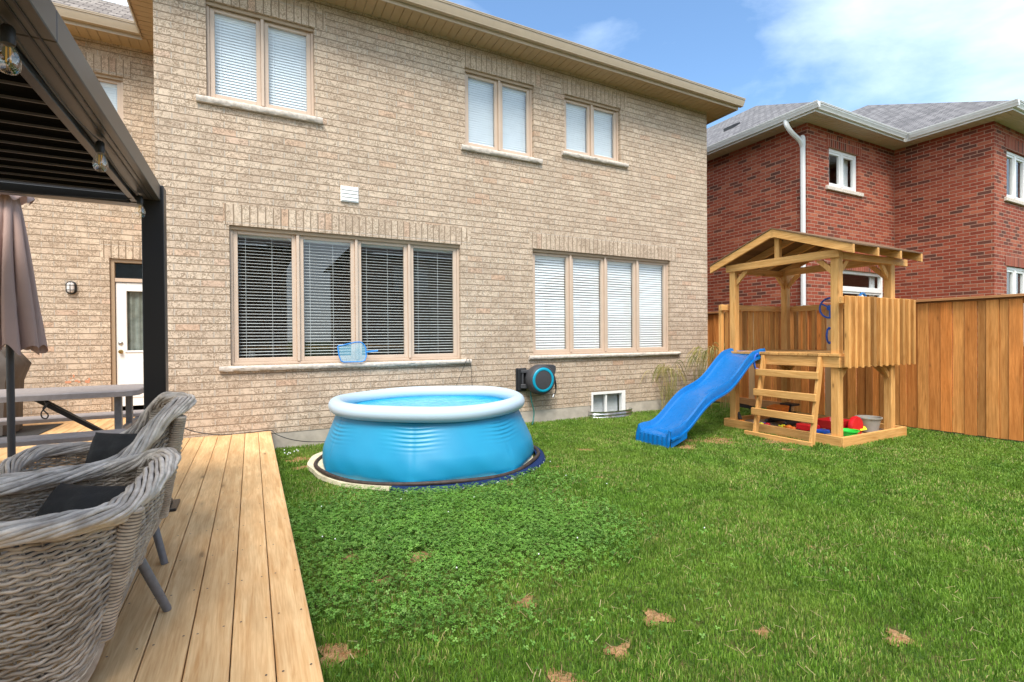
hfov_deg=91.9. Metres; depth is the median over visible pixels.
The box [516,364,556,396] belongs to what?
hose reel
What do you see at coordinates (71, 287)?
wall lamp
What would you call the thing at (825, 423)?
toy dump truck
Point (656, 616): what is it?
bare earth
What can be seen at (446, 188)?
brick house
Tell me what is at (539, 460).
printed mat
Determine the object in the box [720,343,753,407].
ornamental grass
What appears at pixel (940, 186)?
brick house
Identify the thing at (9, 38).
string light
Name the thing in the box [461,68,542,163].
window
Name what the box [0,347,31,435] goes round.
covered grill
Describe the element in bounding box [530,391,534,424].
garden hose
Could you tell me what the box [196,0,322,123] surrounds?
window
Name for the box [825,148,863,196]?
window
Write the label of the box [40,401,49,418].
strap
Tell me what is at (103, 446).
cushion
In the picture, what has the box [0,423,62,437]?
grill mat
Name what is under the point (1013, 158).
window
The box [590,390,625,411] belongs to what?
basement window
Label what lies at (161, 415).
wicker armchair
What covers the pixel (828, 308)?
toy steering wheel
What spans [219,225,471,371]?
window
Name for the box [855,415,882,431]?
toy pail
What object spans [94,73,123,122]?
window
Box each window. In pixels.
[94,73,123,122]
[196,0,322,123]
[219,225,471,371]
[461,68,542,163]
[529,249,680,359]
[561,95,628,167]
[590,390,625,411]
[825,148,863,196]
[843,270,882,297]
[1004,151,1023,205]
[1007,266,1023,346]
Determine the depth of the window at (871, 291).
11.66 m
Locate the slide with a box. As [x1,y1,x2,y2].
[636,348,764,448]
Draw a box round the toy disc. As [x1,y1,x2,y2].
[848,416,862,433]
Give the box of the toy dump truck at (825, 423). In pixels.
[817,417,848,430]
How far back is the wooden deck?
2.33 m
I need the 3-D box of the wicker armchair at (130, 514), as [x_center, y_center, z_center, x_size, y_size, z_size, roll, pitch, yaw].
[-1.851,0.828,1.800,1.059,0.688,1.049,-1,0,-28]
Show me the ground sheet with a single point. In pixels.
(314, 471)
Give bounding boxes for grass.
[640,360,687,408]
[683,342,718,408]
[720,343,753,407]
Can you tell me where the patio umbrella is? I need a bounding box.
[0,194,47,457]
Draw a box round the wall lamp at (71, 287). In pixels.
[65,281,76,293]
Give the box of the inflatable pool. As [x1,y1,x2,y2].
[322,386,533,481]
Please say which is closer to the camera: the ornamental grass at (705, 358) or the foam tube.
the foam tube
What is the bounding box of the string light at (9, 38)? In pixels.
[0,16,145,217]
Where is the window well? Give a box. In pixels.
[588,407,632,418]
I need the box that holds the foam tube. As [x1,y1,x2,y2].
[313,445,539,485]
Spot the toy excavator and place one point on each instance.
(785, 406)
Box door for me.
[116,282,143,405]
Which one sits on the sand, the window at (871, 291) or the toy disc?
the toy disc
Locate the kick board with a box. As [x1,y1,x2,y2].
[716,395,793,410]
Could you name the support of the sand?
in the play fort
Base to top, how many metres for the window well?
0.170 m
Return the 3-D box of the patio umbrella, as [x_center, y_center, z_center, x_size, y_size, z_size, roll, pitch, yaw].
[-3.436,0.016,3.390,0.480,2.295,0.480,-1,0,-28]
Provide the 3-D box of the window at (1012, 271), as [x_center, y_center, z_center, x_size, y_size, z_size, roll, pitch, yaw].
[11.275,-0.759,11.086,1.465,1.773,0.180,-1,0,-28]
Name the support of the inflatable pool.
on the ground sheet
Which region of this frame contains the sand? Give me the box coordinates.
[745,419,883,436]
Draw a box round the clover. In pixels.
[284,449,848,681]
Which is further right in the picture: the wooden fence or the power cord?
the wooden fence
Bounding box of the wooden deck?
[0,417,323,681]
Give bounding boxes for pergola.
[0,0,179,511]
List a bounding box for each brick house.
[4,0,745,448]
[707,98,1023,398]
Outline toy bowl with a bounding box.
[843,428,859,435]
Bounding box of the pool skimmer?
[337,341,377,362]
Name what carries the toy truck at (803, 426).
on the sand
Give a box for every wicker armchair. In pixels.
[0,392,196,594]
[0,447,181,681]
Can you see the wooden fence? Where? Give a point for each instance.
(923, 392)
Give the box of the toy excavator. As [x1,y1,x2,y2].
[737,402,800,424]
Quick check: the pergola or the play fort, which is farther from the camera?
the play fort
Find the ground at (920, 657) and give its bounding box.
[231,395,1023,681]
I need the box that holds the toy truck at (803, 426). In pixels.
[796,423,829,433]
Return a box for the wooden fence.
[708,293,1023,440]
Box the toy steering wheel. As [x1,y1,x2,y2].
[819,297,830,318]
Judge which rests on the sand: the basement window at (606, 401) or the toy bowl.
the toy bowl
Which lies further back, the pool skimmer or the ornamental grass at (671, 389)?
the ornamental grass at (671, 389)
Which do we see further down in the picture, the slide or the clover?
the clover
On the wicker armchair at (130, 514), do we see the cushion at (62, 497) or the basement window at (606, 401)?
the cushion at (62, 497)
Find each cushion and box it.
[13,483,126,590]
[85,431,167,483]
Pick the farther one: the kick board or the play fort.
the kick board
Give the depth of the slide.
6.80 m
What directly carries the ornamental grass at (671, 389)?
on the ground at (920, 657)
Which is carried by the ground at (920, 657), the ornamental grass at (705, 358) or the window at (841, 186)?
the ornamental grass at (705, 358)
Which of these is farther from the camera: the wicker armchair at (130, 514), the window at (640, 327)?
the window at (640, 327)
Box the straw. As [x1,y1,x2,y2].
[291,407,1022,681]
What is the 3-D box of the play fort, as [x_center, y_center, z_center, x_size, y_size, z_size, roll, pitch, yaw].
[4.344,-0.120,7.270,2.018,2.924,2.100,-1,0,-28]
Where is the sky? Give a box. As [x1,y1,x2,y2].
[104,0,1023,127]
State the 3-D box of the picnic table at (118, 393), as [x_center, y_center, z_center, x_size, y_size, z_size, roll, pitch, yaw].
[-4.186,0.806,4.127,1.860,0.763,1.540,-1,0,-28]
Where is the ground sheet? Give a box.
[307,451,532,490]
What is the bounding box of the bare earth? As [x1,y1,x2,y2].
[285,437,922,681]
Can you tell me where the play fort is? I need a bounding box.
[710,228,922,448]
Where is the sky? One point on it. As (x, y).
(850, 55)
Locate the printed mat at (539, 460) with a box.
[389,446,545,493]
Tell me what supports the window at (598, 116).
in the brick house at (446, 188)
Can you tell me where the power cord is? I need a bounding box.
[185,428,324,441]
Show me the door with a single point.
(129, 307)
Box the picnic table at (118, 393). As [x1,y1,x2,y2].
[0,384,143,447]

